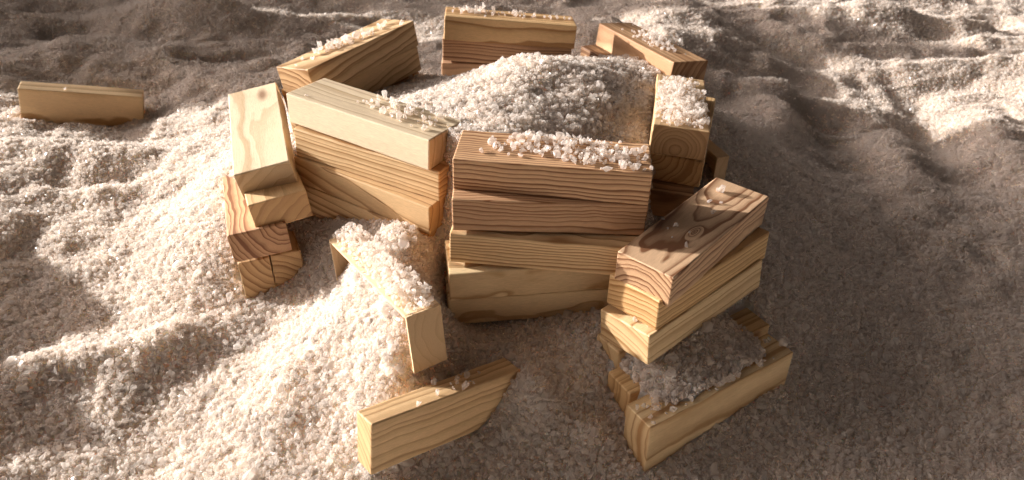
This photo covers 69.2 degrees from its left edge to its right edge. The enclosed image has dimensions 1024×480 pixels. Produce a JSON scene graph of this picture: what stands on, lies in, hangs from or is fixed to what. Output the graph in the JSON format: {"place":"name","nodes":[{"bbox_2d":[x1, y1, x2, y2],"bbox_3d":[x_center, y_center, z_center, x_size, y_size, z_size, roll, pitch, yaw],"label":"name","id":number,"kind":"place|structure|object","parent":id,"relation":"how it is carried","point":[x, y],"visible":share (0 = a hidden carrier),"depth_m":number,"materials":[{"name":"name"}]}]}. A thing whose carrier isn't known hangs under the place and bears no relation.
{"place":"outdoors","nodes":[
{"label":"outdoors","id":0,"kind":"place"},
{"bbox_2d":[0,0,1023,479],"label":"salt ground","id":1,"kind":"structure","parent":0,"point":[168,350],"depth_m":0.47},
{"bbox_2d":[18,81,144,125],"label":"wooden block","id":2,"kind":"object","parent":1,"relation":"on","point":[71,104],"depth_m":0.69,"materials":[{"name":"brown wood"}]},
{"bbox_2d":[237,255,275,298],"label":"wooden block","id":3,"kind":"object","parent":1,"relation":"on","point":[257,277],"depth_m":0.45,"materials":[{"name":"brown wood"}]},
{"bbox_2d":[269,229,302,285],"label":"wooden block","id":4,"kind":"object","parent":1,"relation":"on","point":[286,266],"depth_m":0.45,"materials":[{"name":"brown wood"}]},
{"bbox_2d":[222,176,291,262],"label":"wooden block","id":5,"kind":"object","parent":4,"relation":"on","point":[247,239],"depth_m":0.43,"materials":[{"name":"brown wood"}]},
{"bbox_2d":[229,141,312,226],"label":"wooden block","id":6,"kind":"object","parent":5,"relation":"on","point":[288,203],"depth_m":0.43,"materials":[{"name":"brown wood"}]},
{"bbox_2d":[228,82,297,199],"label":"wooden block","id":7,"kind":"object","parent":6,"relation":"on","point":[262,153],"depth_m":0.45,"materials":[{"name":"brown wood"}]},
{"bbox_2d":[311,211,329,218],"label":"wooden block","id":8,"kind":"object","parent":1,"relation":"on","point":[316,215],"depth_m":0.47,"materials":[{"name":"brown wood"}]},
{"bbox_2d":[303,184,436,236],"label":"wooden block","id":9,"kind":"object","parent":8,"relation":"on","point":[327,205],"depth_m":0.45,"materials":[{"name":"brown wood"}]},
{"bbox_2d":[294,155,444,233],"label":"wooden block","id":10,"kind":"object","parent":9,"relation":"on","point":[421,212],"depth_m":0.43,"materials":[{"name":"brown wood"}]},
{"bbox_2d":[294,125,448,200],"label":"wooden block","id":11,"kind":"object","parent":10,"relation":"on","point":[323,148],"depth_m":0.42,"materials":[{"name":"brown wood"}]},
{"bbox_2d":[287,78,461,169],"bbox_3d":[-0.080,-0.068,0.428,0.100,0.018,0.033,20,36,22],"label":"wooden block","id":12,"kind":"object","parent":11,"relation":"on","point":[406,133],"depth_m":0.42,"materials":[{"name":"brown wood"}]},
{"bbox_2d":[291,72,419,135],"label":"wooden block","id":13,"kind":"object","parent":1,"relation":"on","point":[396,84],"depth_m":0.54,"materials":[{"name":"brown wood"}]},
{"bbox_2d":[281,47,420,112],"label":"wooden block","id":14,"kind":"object","parent":13,"relation":"on","point":[390,72],"depth_m":0.53,"materials":[{"name":"brown wood"}]},
{"bbox_2d":[277,19,417,92],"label":"wooden block","id":15,"kind":"object","parent":14,"relation":"on","point":[346,58],"depth_m":0.50,"materials":[{"name":"brown wood"}]},
{"bbox_2d":[329,230,446,372],"bbox_3d":[-0.068,0.030,0.394,0.018,0.033,0.100,-20,32,-27],"label":"wooden block","id":16,"kind":"object","parent":1,"relation":"on","point":[413,303],"visible":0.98,"depth_m":0.36,"materials":[{"name":"brown wood"}]},
{"bbox_2d":[357,358,519,474],"bbox_3d":[-0.034,0.085,0.365,0.086,0.029,0.014,-13,28,-37],"label":"wooden block","id":17,"kind":"object","parent":1,"relation":"on","point":[398,429],"depth_m":0.35,"materials":[{"name":"brown wood"}]},
{"bbox_2d":[441,56,497,78],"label":"wooden block","id":18,"kind":"object","parent":1,"relation":"on","point":[454,69],"depth_m":0.58,"materials":[{"name":"brown wood"}]},
{"bbox_2d":[442,35,571,63],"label":"wooden block","id":19,"kind":"object","parent":18,"relation":"on","point":[475,52],"depth_m":0.58,"materials":[{"name":"brown wood"}]},
{"bbox_2d":[444,7,576,48],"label":"wooden block","id":20,"kind":"object","parent":19,"relation":"on","point":[506,27],"depth_m":0.56,"materials":[{"name":"brown wood"}]},
{"bbox_2d":[8,0,1016,197],"label":"salt crystals","id":21,"kind":"object","parent":1,"relation":"on","point":[715,111],"depth_m":0.71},
{"bbox_2d":[445,270,608,323],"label":"wooden block","id":22,"kind":"object","parent":1,"relation":"on","point":[540,305],"depth_m":0.41,"materials":[{"name":"brown wood"}]},
{"bbox_2d":[445,240,609,300],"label":"wooden block","id":23,"kind":"object","parent":22,"relation":"on","point":[466,281],"depth_m":0.40,"materials":[{"name":"brown wood"}]},
{"bbox_2d":[450,226,638,274],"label":"wooden block","id":24,"kind":"object","parent":23,"relation":"on","point":[586,253],"depth_m":0.39,"materials":[{"name":"brown wood"}]},
{"bbox_2d":[452,189,647,234],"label":"wooden block","id":25,"kind":"object","parent":24,"relation":"on","point":[482,210],"depth_m":0.38,"materials":[{"name":"brown wood"}]},
{"bbox_2d":[453,130,652,204],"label":"wooden block","id":26,"kind":"object","parent":25,"relation":"on","point":[586,169],"depth_m":0.38,"materials":[{"name":"brown wood"}]},
{"bbox_2d":[597,333,626,368],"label":"wooden block","id":27,"kind":"object","parent":1,"relation":"on","point":[615,354],"depth_m":0.39,"materials":[{"name":"brown wood"}]},
{"bbox_2d":[601,259,761,364],"bbox_3d":[0.095,0.032,0.410,0.100,0.019,0.033,-26,37,-34],"label":"wooden block","id":28,"kind":"object","parent":27,"relation":"on","point":[637,339],"depth_m":0.39,"materials":[{"name":"brown wood"}]},
{"bbox_2d":[607,227,768,329],"bbox_3d":[0.098,0.014,0.404,0.100,0.018,0.033,-25,40,-35],"label":"wooden block","id":29,"kind":"object","parent":28,"relation":"on","point":[650,310],"depth_m":0.38,"materials":[{"name":"brown wood"}]},
{"bbox_2d":[615,178,768,306],"bbox_3d":[0.098,-0.002,0.396,0.033,0.019,0.100,28,43,33],"label":"wooden block","id":30,"kind":"object","parent":29,"relation":"on","point":[671,257],"depth_m":0.38,"materials":[{"name":"brown wood"}]},
{"bbox_2d":[649,179,693,216],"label":"wooden block","id":31,"kind":"object","parent":1,"relation":"on","point":[665,198],"depth_m":0.45,"materials":[{"name":"brown wood"}]},
{"bbox_2d":[651,97,715,186],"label":"wooden block","id":32,"kind":"object","parent":1,"relation":"on","point":[678,170],"depth_m":0.45,"materials":[{"name":"brown wood"}]},
{"bbox_2d":[649,74,709,160],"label":"wooden block","id":33,"kind":"object","parent":32,"relation":"on","point":[680,124],"depth_m":0.44,"materials":[{"name":"brown wood"}]},
{"bbox_2d":[607,308,768,415],"bbox_3d":[0.098,0.071,0.414,0.100,0.033,0.019,-20,41,-24],"label":"wooden block","id":34,"kind":"object","parent":1,"relation":"on","point":[624,387],"depth_m":0.39,"materials":[{"name":"brown wood"}]},
{"bbox_2d":[623,334,792,471],"bbox_3d":[0.105,0.085,0.395,0.101,0.033,0.019,-20,38,-25],"label":"wooden block","id":35,"kind":"object","parent":1,"relation":"on","point":[657,431],"depth_m":0.38,"materials":[{"name":"brown wood"}]},
{"bbox_2d":[705,139,728,179],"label":"wooden block","id":36,"kind":"object","parent":1,"relation":"on","point":[716,159],"visible":0.38,"depth_m":0.50,"materials":[{"name":"brown wood"}]},
{"label":"wooden block","id":37,"kind":"object","parent":1,"relation":"on","visible":0},
{"bbox_2d":[580,44,617,59],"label":"wooden block","id":38,"kind":"object","parent":37,"relation":"on","point":[591,52],"depth_m":0.61,"materials":[{"name":"brown wood"}]},
{"bbox_2d":[596,23,707,79],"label":"wooden block","id":39,"kind":"object","parent":38,"relation":"on","point":[632,41],"depth_m":0.56,"materials":[{"name":"brown wood"}]}
]}

